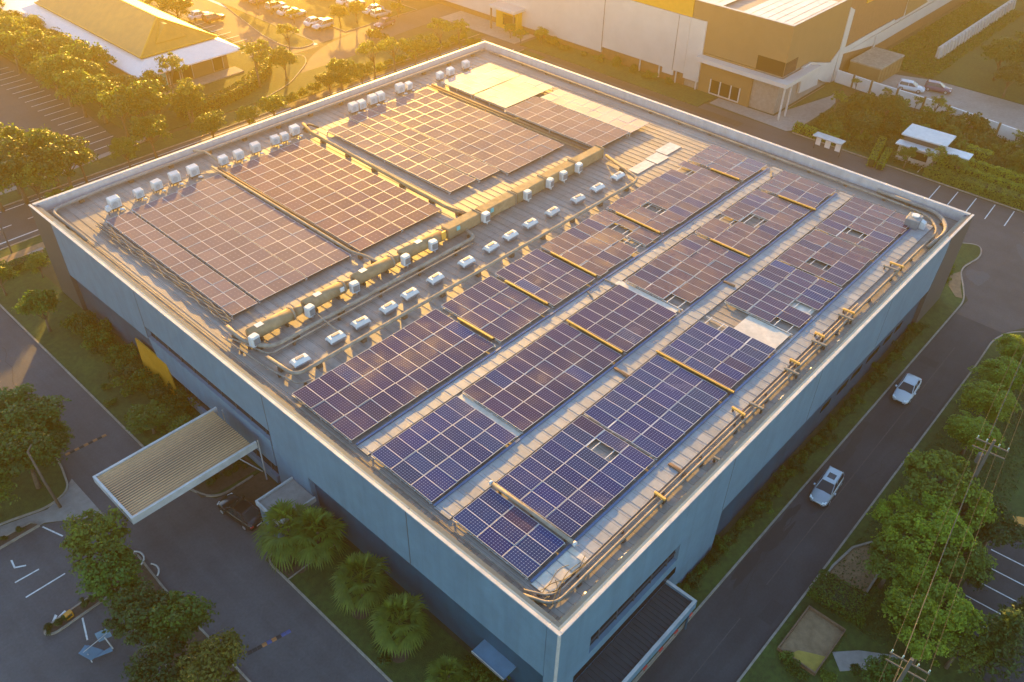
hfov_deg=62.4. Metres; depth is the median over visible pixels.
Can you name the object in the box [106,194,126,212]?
air conditioner
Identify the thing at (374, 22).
kerb
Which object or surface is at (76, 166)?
pavement
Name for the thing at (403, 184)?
pipe
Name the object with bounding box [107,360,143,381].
shrub
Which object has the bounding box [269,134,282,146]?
air conditioner
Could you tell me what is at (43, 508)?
kerb
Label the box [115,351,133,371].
shrub
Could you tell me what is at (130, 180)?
pipe
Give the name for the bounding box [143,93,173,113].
broadleaf tree
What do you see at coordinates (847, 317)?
pipe saddle
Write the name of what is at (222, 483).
planting bed
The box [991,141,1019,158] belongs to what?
shrub
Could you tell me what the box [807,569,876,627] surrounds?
hedge
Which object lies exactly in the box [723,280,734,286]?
batten
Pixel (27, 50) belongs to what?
broadleaf tree
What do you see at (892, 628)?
shrub
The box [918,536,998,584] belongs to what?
broadleaf tree
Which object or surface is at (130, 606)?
broadleaf tree
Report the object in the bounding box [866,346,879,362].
window
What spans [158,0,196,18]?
broadleaf tree
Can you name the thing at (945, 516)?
wire
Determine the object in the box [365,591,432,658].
palm tree
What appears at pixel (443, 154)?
solar array
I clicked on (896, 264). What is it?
pipe saddle
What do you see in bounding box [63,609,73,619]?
warning board
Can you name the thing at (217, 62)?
window
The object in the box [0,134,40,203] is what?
broadleaf tree
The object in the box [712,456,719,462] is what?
pipe saddle
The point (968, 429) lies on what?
broadleaf tree
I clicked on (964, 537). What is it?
wire
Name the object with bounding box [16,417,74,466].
broadleaf tree
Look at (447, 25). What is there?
broadleaf tree
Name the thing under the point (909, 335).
shrub
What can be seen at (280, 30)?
broadleaf tree
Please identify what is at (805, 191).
solar array
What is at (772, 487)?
shrub
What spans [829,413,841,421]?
shrub
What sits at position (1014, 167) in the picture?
shrub
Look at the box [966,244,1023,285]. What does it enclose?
road patch
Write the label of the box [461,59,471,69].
air conditioner
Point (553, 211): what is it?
roof vent
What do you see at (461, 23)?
broadleaf tree
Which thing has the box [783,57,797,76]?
window
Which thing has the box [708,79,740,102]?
window
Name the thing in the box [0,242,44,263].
pavement
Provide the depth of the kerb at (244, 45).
147.37 m
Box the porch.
[255,477,316,537]
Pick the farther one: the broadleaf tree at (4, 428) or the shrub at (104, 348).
the shrub at (104, 348)
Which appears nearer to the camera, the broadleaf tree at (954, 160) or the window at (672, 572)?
the window at (672, 572)
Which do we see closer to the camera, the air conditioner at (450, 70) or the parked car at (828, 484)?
the parked car at (828, 484)
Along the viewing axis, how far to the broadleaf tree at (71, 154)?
105.92 m
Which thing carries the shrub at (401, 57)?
on the lawn at (299, 81)
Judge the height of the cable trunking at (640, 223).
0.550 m
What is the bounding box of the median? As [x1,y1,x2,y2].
[46,595,105,632]
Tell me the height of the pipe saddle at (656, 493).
0.560 m
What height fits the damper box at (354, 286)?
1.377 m
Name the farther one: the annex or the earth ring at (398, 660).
the annex
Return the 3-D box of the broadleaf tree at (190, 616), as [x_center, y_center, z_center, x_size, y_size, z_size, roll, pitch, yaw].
[-23.572,19.948,59.150,5.140,5.432,5.238,20,43,21]
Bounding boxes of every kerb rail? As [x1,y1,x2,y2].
[134,551,144,567]
[151,563,159,578]
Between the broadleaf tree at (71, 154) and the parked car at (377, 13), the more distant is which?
the parked car at (377, 13)
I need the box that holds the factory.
[431,0,964,119]
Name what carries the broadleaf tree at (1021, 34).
on the lawn at (973, 69)
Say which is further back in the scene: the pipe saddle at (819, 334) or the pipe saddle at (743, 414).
the pipe saddle at (819, 334)
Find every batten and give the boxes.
[613,367,628,377]
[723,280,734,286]
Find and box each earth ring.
[297,564,307,573]
[351,607,370,619]
[391,649,409,662]
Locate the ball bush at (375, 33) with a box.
[366,28,390,39]
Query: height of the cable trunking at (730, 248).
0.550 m
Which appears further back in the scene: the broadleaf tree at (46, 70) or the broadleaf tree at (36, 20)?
the broadleaf tree at (36, 20)
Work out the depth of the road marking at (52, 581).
64.94 m
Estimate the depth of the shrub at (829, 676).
59.49 m
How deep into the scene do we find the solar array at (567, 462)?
60.56 m
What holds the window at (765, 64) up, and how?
in the factory
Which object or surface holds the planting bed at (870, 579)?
on the lawn at (768, 665)
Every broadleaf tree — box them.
[0,9,23,16]
[0,13,31,59]
[0,21,26,73]
[0,122,25,147]
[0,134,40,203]
[0,172,20,211]
[0,259,20,295]
[0,382,71,429]
[0,420,27,480]
[0,421,69,489]
[0,456,20,507]
[1,155,62,199]
[11,288,61,331]
[12,27,54,60]
[13,38,61,88]
[14,14,45,39]
[15,124,77,185]
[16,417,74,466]
[20,252,51,277]
[25,50,61,99]
[27,25,64,36]
[33,133,100,187]
[34,51,87,106]
[40,32,90,53]
[42,185,73,198]
[51,66,91,117]
[59,39,117,68]
[59,505,132,576]
[66,145,96,181]
[70,73,113,123]
[75,73,116,122]
[75,550,145,606]
[76,61,112,87]
[77,58,107,80]
[96,86,134,136]
[102,576,173,649]
[105,75,170,140]
[106,74,137,114]
[107,135,139,167]
[119,629,190,681]
[121,399,177,434]
[128,113,172,157]
[136,68,172,112]
[141,590,218,651]
[143,0,162,11]
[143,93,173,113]
[154,52,188,94]
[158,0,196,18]
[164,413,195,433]
[167,77,204,127]
[170,88,206,121]
[174,626,248,681]
[187,109,226,137]
[234,105,259,124]
[238,39,272,87]
[255,92,288,116]
[264,0,277,13]
[266,45,299,80]
[276,23,298,50]
[285,9,299,22]
[313,70,344,95]
[326,57,357,91]
[328,3,349,26]
[348,1,368,22]
[348,60,375,84]
[355,39,386,79]
[376,36,407,72]
[389,2,403,16]
[400,38,430,65]
[416,33,441,61]
[426,17,454,56]
[451,19,470,49]
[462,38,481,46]
[503,23,516,37]
[512,29,528,45]
[535,26,548,43]
[831,91,847,110]
[852,78,861,92]
[858,653,910,681]
[859,535,922,588]
[866,488,930,537]
[870,504,939,562]
[874,91,908,120]
[878,578,946,639]
[881,87,893,92]
[889,550,948,602]
[891,615,960,667]
[895,146,918,167]
[898,448,983,506]
[903,489,977,560]
[913,96,924,111]
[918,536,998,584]
[924,145,947,165]
[924,623,994,675]
[929,95,947,110]
[933,577,990,647]
[935,478,1003,529]
[940,125,963,138]
[941,549,997,590]
[943,410,1005,455]
[945,106,956,114]
[947,153,969,171]
[956,378,1022,423]
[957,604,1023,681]
[966,501,1023,550]
[967,355,1023,392]
[980,35,1022,80]
[990,60,1023,97]
[993,333,1023,368]
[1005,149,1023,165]
[1006,34,1023,61]
[1012,31,1023,38]
[1012,129,1023,139]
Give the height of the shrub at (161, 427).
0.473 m
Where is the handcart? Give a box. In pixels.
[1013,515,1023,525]
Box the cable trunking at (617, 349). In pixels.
[566,319,623,352]
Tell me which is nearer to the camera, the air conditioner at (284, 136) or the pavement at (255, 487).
the pavement at (255, 487)
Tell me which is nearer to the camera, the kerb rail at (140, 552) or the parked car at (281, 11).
the kerb rail at (140, 552)
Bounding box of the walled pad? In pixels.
[777,605,845,675]
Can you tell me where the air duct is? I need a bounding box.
[245,145,603,340]
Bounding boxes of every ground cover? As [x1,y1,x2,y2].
[64,312,195,420]
[271,525,326,573]
[681,327,924,593]
[805,92,1018,172]
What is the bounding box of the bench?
[27,247,43,254]
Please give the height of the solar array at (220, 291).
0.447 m
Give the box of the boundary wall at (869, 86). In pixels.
[835,70,1023,141]
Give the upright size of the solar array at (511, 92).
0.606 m
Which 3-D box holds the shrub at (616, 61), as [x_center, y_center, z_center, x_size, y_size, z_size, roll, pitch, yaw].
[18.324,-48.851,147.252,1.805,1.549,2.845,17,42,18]
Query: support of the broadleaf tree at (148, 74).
on the lawn at (274, 82)
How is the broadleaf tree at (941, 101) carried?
on the lawn at (896, 164)
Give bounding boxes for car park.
[0,512,261,681]
[148,0,318,54]
[214,0,409,43]
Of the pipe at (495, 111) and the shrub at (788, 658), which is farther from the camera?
the pipe at (495, 111)
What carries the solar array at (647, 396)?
on the warehouse
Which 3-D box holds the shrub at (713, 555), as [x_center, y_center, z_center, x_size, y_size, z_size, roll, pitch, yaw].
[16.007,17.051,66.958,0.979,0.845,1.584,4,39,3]
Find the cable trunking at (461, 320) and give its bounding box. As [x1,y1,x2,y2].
[457,317,494,340]
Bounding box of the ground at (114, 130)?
[0,0,1023,681]
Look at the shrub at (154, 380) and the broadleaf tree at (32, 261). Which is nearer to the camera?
the shrub at (154, 380)
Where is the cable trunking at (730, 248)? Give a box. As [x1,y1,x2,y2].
[710,238,749,257]
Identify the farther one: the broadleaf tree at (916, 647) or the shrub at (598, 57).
the shrub at (598, 57)
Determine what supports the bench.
on the lawn at (22, 245)
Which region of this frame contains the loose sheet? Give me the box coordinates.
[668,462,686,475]
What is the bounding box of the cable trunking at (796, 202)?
[778,195,815,211]
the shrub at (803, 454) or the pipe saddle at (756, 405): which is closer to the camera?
the pipe saddle at (756, 405)
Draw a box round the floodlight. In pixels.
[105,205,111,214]
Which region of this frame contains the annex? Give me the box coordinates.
[0,0,39,30]
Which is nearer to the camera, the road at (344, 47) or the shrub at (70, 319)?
the shrub at (70, 319)
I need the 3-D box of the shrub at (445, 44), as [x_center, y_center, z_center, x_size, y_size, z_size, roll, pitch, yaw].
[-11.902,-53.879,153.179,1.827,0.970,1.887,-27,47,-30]
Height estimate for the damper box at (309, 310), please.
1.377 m
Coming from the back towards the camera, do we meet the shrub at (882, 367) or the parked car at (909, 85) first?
the parked car at (909, 85)
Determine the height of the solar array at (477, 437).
0.429 m
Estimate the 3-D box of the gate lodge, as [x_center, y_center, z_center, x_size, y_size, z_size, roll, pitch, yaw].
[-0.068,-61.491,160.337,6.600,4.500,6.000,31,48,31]
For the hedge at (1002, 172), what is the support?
on the lawn at (896, 164)
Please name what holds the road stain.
on the road at (693, 645)
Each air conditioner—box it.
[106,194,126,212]
[132,187,148,200]
[150,178,167,193]
[167,170,186,185]
[186,163,204,179]
[217,154,232,166]
[232,148,247,162]
[249,141,263,154]
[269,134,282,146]
[279,131,292,142]
[288,123,304,136]
[348,101,360,114]
[356,99,368,111]
[367,93,379,106]
[375,90,388,103]
[395,82,407,95]
[404,81,414,90]
[436,71,445,81]
[446,66,456,77]
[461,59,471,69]
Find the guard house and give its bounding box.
[895,123,973,167]
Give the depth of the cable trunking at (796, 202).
91.26 m
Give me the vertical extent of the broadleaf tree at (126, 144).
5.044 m
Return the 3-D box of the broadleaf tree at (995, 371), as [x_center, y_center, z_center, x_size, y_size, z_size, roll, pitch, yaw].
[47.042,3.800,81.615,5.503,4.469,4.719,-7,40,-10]
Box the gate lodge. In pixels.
[488,1,524,33]
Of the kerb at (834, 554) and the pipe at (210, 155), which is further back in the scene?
the pipe at (210, 155)
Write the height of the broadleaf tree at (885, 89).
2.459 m
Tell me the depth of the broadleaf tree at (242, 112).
123.11 m
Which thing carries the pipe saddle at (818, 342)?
on the warehouse
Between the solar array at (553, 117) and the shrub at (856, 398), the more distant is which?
the solar array at (553, 117)
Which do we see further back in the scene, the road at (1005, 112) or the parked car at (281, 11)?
the parked car at (281, 11)
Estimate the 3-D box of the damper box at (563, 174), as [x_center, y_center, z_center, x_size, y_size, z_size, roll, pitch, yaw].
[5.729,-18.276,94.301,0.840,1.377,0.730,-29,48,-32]
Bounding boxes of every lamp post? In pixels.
[0,224,12,252]
[27,444,61,507]
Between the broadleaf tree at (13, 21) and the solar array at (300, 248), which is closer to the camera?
the solar array at (300, 248)
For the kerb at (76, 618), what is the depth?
62.52 m
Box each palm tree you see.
[250,497,322,573]
[285,505,350,571]
[329,550,391,618]
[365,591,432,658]
[424,652,471,681]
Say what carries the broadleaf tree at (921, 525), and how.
on the lawn at (768, 665)
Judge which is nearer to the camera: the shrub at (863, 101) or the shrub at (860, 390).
the shrub at (860, 390)
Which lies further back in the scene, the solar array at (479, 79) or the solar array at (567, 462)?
the solar array at (479, 79)
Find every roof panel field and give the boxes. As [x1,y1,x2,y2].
[704,0,735,5]
[744,0,837,24]
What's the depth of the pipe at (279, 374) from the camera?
69.00 m
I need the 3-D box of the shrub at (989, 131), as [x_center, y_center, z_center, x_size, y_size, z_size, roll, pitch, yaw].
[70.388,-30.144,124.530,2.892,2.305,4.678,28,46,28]
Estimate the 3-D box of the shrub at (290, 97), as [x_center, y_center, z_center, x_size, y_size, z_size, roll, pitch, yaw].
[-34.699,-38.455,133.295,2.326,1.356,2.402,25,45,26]
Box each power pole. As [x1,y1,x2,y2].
[885,649,930,681]
[958,435,1009,507]
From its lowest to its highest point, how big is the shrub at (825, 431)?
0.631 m
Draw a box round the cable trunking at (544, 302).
[505,280,548,304]
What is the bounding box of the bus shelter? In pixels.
[813,132,845,156]
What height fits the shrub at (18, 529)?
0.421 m
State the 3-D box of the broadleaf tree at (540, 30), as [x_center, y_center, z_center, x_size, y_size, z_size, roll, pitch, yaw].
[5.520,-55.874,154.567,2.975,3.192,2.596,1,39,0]
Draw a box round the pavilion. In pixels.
[21,0,243,94]
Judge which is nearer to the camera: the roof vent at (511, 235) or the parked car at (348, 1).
the roof vent at (511, 235)
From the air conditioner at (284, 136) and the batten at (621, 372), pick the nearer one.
the batten at (621, 372)
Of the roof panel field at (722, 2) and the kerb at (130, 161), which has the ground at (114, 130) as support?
the kerb at (130, 161)
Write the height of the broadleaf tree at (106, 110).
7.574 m
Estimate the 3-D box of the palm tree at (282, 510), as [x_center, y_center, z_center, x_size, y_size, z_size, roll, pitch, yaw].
[-17.634,14.830,65.790,6.002,5.811,5.649,0,39,-2]
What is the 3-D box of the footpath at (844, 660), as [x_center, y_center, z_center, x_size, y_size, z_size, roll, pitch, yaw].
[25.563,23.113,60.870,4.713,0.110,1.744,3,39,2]
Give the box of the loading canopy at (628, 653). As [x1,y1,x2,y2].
[575,580,696,681]
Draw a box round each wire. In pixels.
[879,333,1023,680]
[893,354,1023,680]
[894,356,1023,680]
[912,385,1023,680]
[925,412,1022,681]
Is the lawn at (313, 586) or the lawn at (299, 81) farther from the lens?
the lawn at (299, 81)
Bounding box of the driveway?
[0,307,388,681]
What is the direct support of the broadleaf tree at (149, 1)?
on the lawn at (274, 82)
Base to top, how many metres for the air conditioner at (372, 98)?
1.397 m
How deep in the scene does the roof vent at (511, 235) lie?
84.80 m
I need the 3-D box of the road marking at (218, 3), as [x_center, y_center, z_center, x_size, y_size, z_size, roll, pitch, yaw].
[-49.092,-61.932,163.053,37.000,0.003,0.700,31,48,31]
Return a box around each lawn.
[0,0,306,138]
[0,50,544,263]
[0,103,279,205]
[0,268,262,494]
[0,458,65,522]
[222,3,312,46]
[270,25,479,102]
[270,524,495,681]
[521,38,716,106]
[631,243,979,681]
[740,332,1023,681]
[787,82,843,109]
[797,94,1016,208]
[891,0,1023,104]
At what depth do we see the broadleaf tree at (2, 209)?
103.55 m
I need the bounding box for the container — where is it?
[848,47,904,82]
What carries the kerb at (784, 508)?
on the ground at (114, 130)
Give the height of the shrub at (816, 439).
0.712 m
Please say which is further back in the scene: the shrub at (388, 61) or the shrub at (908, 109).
the shrub at (388, 61)
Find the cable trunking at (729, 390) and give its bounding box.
[656,350,734,394]
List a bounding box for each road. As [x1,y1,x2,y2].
[0,35,536,248]
[285,4,460,108]
[637,313,1001,681]
[834,72,1023,130]
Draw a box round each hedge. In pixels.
[0,251,42,278]
[175,52,271,119]
[791,121,839,145]
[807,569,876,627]
[866,135,886,166]
[876,147,892,169]
[922,163,1023,210]
[937,158,1023,194]
[945,154,1023,183]
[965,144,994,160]
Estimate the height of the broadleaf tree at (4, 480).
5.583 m
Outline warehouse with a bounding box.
[28,41,973,681]
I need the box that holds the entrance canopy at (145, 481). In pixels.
[92,407,267,524]
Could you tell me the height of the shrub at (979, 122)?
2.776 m
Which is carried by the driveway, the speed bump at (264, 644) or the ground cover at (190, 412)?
the speed bump at (264, 644)
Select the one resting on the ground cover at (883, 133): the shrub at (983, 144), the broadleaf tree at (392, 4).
the shrub at (983, 144)
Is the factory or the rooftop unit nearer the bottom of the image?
the rooftop unit
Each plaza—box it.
[440,11,533,43]
[710,86,835,130]
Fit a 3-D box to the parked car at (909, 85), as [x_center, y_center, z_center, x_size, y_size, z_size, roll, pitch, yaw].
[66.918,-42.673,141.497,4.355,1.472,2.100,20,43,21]
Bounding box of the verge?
[948,271,961,297]
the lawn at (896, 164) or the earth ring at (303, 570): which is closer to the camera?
the earth ring at (303, 570)
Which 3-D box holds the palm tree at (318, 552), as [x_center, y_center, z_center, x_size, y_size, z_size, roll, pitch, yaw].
[-15.283,14.965,65.640,5.060,5.248,5.362,20,43,21]
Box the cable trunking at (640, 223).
[615,211,660,233]
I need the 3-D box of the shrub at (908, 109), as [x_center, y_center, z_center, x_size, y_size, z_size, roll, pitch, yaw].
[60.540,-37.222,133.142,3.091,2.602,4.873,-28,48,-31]
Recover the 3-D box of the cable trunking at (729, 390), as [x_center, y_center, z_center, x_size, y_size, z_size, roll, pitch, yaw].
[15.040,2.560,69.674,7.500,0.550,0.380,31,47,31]
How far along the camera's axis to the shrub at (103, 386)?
81.34 m
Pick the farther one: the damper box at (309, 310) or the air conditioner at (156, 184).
the air conditioner at (156, 184)
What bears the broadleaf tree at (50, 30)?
on the lawn at (274, 82)
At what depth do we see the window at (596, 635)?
58.49 m
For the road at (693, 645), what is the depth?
69.62 m
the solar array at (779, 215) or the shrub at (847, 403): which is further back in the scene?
the solar array at (779, 215)
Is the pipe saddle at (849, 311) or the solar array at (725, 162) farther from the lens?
the solar array at (725, 162)
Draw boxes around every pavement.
[0,137,145,194]
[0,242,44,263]
[222,472,276,506]
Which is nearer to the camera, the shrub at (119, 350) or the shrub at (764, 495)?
the shrub at (764, 495)
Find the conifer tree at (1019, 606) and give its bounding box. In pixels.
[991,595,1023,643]
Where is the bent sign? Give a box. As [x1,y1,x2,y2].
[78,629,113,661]
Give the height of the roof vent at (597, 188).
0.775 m
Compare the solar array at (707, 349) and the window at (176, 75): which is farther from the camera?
the window at (176, 75)
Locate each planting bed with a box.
[104,554,247,681]
[192,456,257,497]
[272,524,338,578]
[823,541,882,594]
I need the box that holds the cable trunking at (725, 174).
[710,168,739,180]
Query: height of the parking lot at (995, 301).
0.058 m
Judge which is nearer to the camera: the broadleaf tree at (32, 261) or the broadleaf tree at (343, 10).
the broadleaf tree at (32, 261)
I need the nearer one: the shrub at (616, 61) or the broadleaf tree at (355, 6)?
the shrub at (616, 61)
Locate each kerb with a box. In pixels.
[0,49,523,249]
[0,304,253,496]
[0,457,68,525]
[0,522,39,548]
[3,107,283,206]
[44,592,106,635]
[128,552,250,681]
[151,3,305,96]
[220,2,313,47]
[268,555,392,681]
[305,0,416,31]
[350,34,478,79]
[634,243,981,681]
[736,331,1023,681]
[792,132,1023,212]
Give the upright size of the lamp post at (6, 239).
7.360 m
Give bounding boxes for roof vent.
[289,353,311,368]
[325,330,346,345]
[350,315,370,330]
[379,301,398,315]
[400,287,418,301]
[426,272,444,285]
[457,255,475,268]
[482,241,499,253]
[502,229,518,241]
[522,218,537,229]
[544,206,559,217]
[570,193,585,204]
[590,182,604,193]
[610,171,624,181]
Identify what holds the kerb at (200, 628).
on the car park at (30, 651)
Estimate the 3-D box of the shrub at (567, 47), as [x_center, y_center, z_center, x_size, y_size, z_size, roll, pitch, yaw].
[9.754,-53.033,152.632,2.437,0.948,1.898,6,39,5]
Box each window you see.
[150,331,269,435]
[157,73,168,85]
[168,70,180,84]
[172,376,278,473]
[181,65,193,78]
[211,56,224,71]
[503,14,512,25]
[573,567,675,681]
[590,550,675,644]
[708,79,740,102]
[756,55,784,76]
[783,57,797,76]
[820,398,830,412]
[837,379,848,394]
[850,364,862,380]
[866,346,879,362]
[882,332,892,345]
[910,152,927,162]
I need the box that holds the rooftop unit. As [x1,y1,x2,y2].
[904,212,926,229]
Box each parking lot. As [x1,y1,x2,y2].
[0,56,111,189]
[274,0,415,30]
[532,49,1023,332]
[956,539,1023,681]
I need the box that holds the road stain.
[730,421,869,588]
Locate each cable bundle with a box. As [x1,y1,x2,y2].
[95,222,233,323]
[540,556,586,603]
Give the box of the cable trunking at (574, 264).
[550,252,596,276]
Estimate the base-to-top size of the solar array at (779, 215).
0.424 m
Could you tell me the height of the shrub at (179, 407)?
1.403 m
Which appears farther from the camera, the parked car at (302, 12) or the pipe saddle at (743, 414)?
the parked car at (302, 12)
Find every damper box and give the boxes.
[248,332,260,347]
[304,303,315,318]
[349,280,359,294]
[400,253,410,266]
[428,238,437,252]
[481,211,490,223]
[523,189,531,201]
[546,177,553,189]
[559,170,567,182]
[574,162,582,174]
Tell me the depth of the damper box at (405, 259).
80.45 m
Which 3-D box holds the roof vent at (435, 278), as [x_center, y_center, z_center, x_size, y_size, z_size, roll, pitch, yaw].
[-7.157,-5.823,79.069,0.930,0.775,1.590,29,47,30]
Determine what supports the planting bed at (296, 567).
on the lawn at (313, 586)
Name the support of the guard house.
on the ground at (114, 130)
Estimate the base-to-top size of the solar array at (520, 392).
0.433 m
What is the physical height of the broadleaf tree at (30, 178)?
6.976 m
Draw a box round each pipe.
[52,48,484,241]
[193,150,217,161]
[211,166,376,263]
[217,167,350,248]
[221,336,312,384]
[225,229,474,350]
[228,243,473,353]
[265,154,637,374]
[301,122,466,216]
[315,313,337,330]
[427,84,584,151]
[431,84,587,150]
[488,480,577,546]
[489,51,936,604]
[524,303,858,596]
[877,189,947,248]
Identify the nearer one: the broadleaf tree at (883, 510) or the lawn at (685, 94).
the broadleaf tree at (883, 510)
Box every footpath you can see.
[0,479,103,535]
[832,650,898,670]
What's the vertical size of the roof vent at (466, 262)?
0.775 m
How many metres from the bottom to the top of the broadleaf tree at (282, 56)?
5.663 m
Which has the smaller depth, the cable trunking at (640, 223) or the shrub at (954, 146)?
the cable trunking at (640, 223)
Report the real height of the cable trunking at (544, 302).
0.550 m
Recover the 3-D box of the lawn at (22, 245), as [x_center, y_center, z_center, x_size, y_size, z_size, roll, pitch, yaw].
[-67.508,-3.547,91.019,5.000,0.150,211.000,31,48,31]
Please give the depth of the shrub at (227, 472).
73.16 m
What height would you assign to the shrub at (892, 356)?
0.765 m
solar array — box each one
[106,211,256,317]
[132,192,306,303]
[177,174,351,278]
[226,154,402,252]
[268,139,441,231]
[292,309,495,442]
[326,120,475,194]
[349,110,499,182]
[370,88,562,175]
[371,396,515,503]
[441,63,518,97]
[441,276,549,343]
[452,488,565,579]
[462,322,621,433]
[473,75,553,110]
[495,249,594,308]
[496,415,653,536]
[504,96,628,146]
[540,89,647,136]
[540,210,659,277]
[568,285,676,353]
[584,355,726,460]
[606,161,739,235]
[625,234,747,310]
[661,316,775,388]
[687,144,766,182]
[695,189,809,258]
[724,260,841,334]
[759,170,835,210]
[777,230,876,287]
[815,196,907,254]
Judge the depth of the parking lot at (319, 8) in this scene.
167.63 m
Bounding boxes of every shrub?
[0,535,8,540]
[15,526,25,532]
[43,622,52,635]
[53,617,68,625]
[59,312,95,334]
[69,310,95,334]
[78,597,88,608]
[80,329,114,349]
[82,319,113,340]
[87,595,99,602]
[90,343,112,354]
[100,383,112,389]
[102,342,139,364]
[103,397,117,406]
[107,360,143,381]
[111,366,152,396]
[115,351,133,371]
[130,374,163,391]
[147,380,177,400]
[155,424,168,433]
[160,385,187,410]
[167,391,199,422]
[205,476,216,486]
[222,468,235,475]
[232,462,238,471]
[235,458,246,468]
[284,92,298,102]
[296,87,308,95]
[306,83,322,91]
[339,75,350,83]
[370,640,391,665]
[373,62,387,71]
[384,59,393,64]
[395,54,407,61]
[441,41,450,47]
[449,35,461,42]
[450,654,476,681]
[457,31,467,37]
[468,663,491,681]
[489,670,510,681]
[534,33,541,39]
[545,36,560,45]
[559,45,572,49]
[593,54,603,61]
[612,56,621,66]
[628,63,638,71]
[641,69,658,78]
[665,77,673,83]
[677,583,690,592]
[686,572,701,590]
[695,561,707,574]
[708,548,720,565]
[714,534,730,555]
[726,531,738,544]
[735,515,754,529]
[750,499,773,514]
[758,490,771,505]
[768,483,781,496]
[772,472,783,483]
[779,465,798,476]
[779,650,794,665]
[785,659,809,680]
[789,457,807,472]
[793,449,807,463]
[811,435,828,446]
[819,110,842,120]
[819,120,851,139]
[819,427,838,440]
[820,668,837,681]
[828,417,837,429]
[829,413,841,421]
[843,399,856,412]
[849,663,869,681]
[850,91,879,109]
[850,394,865,403]
[851,387,865,393]
[860,381,870,387]
[868,371,887,381]
[871,361,887,372]
[886,123,905,131]
[886,352,905,361]
[889,622,899,640]
[891,340,903,352]
[893,98,910,114]
[900,114,922,128]
[901,122,929,129]
[902,340,908,346]
[903,330,914,341]
[906,322,922,335]
[908,104,949,126]
[916,322,929,327]
[924,109,954,127]
[929,114,968,129]
[945,138,969,151]
[949,131,970,148]
[959,111,991,132]
[964,132,990,148]
[979,126,998,143]
[983,155,1005,166]
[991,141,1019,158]
[1003,161,1023,174]
[1011,135,1023,149]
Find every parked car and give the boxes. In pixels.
[187,9,207,20]
[201,12,224,22]
[217,493,262,530]
[249,0,267,4]
[264,0,285,10]
[276,5,298,15]
[285,8,306,18]
[303,16,321,26]
[311,17,333,30]
[336,0,345,5]
[345,0,365,7]
[362,3,383,14]
[370,7,391,18]
[374,16,394,28]
[809,466,844,506]
[891,373,921,403]
[897,78,924,93]
[924,79,951,94]
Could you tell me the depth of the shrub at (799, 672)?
59.62 m
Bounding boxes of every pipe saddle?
[654,491,665,503]
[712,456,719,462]
[731,406,745,418]
[748,401,763,413]
[784,367,799,378]
[789,358,800,367]
[811,339,826,349]
[814,331,824,340]
[838,313,853,323]
[842,308,854,314]
[883,264,897,271]
[890,261,903,270]
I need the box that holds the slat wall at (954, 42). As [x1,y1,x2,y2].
[935,0,1016,58]
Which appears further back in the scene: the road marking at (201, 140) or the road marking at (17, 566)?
the road marking at (201, 140)
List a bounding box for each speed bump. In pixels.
[65,434,106,455]
[247,629,290,654]
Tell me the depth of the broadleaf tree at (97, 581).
60.55 m
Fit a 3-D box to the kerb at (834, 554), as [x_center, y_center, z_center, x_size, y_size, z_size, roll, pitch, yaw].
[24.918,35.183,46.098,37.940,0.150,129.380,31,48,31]
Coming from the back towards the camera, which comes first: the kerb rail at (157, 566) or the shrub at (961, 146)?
the shrub at (961, 146)
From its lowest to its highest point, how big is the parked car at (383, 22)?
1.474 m
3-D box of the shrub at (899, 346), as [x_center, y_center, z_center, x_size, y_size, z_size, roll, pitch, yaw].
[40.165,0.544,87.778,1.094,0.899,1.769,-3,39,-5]
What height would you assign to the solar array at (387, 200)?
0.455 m
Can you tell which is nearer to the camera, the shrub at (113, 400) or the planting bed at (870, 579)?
the planting bed at (870, 579)
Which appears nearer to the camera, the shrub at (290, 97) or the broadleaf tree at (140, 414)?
the broadleaf tree at (140, 414)
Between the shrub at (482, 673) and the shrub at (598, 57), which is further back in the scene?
the shrub at (598, 57)
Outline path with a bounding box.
[528,49,743,126]
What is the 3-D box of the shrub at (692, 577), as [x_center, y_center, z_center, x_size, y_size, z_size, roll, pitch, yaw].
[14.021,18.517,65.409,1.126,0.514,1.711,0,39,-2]
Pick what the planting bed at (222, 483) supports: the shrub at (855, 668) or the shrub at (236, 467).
the shrub at (236, 467)
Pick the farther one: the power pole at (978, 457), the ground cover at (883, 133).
the ground cover at (883, 133)
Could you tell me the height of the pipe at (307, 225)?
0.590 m
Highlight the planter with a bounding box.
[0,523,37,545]
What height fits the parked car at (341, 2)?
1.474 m
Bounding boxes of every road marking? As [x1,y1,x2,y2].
[0,39,513,243]
[0,67,111,149]
[10,560,25,567]
[15,526,87,639]
[193,22,251,56]
[209,0,316,44]
[689,347,954,681]
[929,186,1014,225]
[966,549,1023,619]

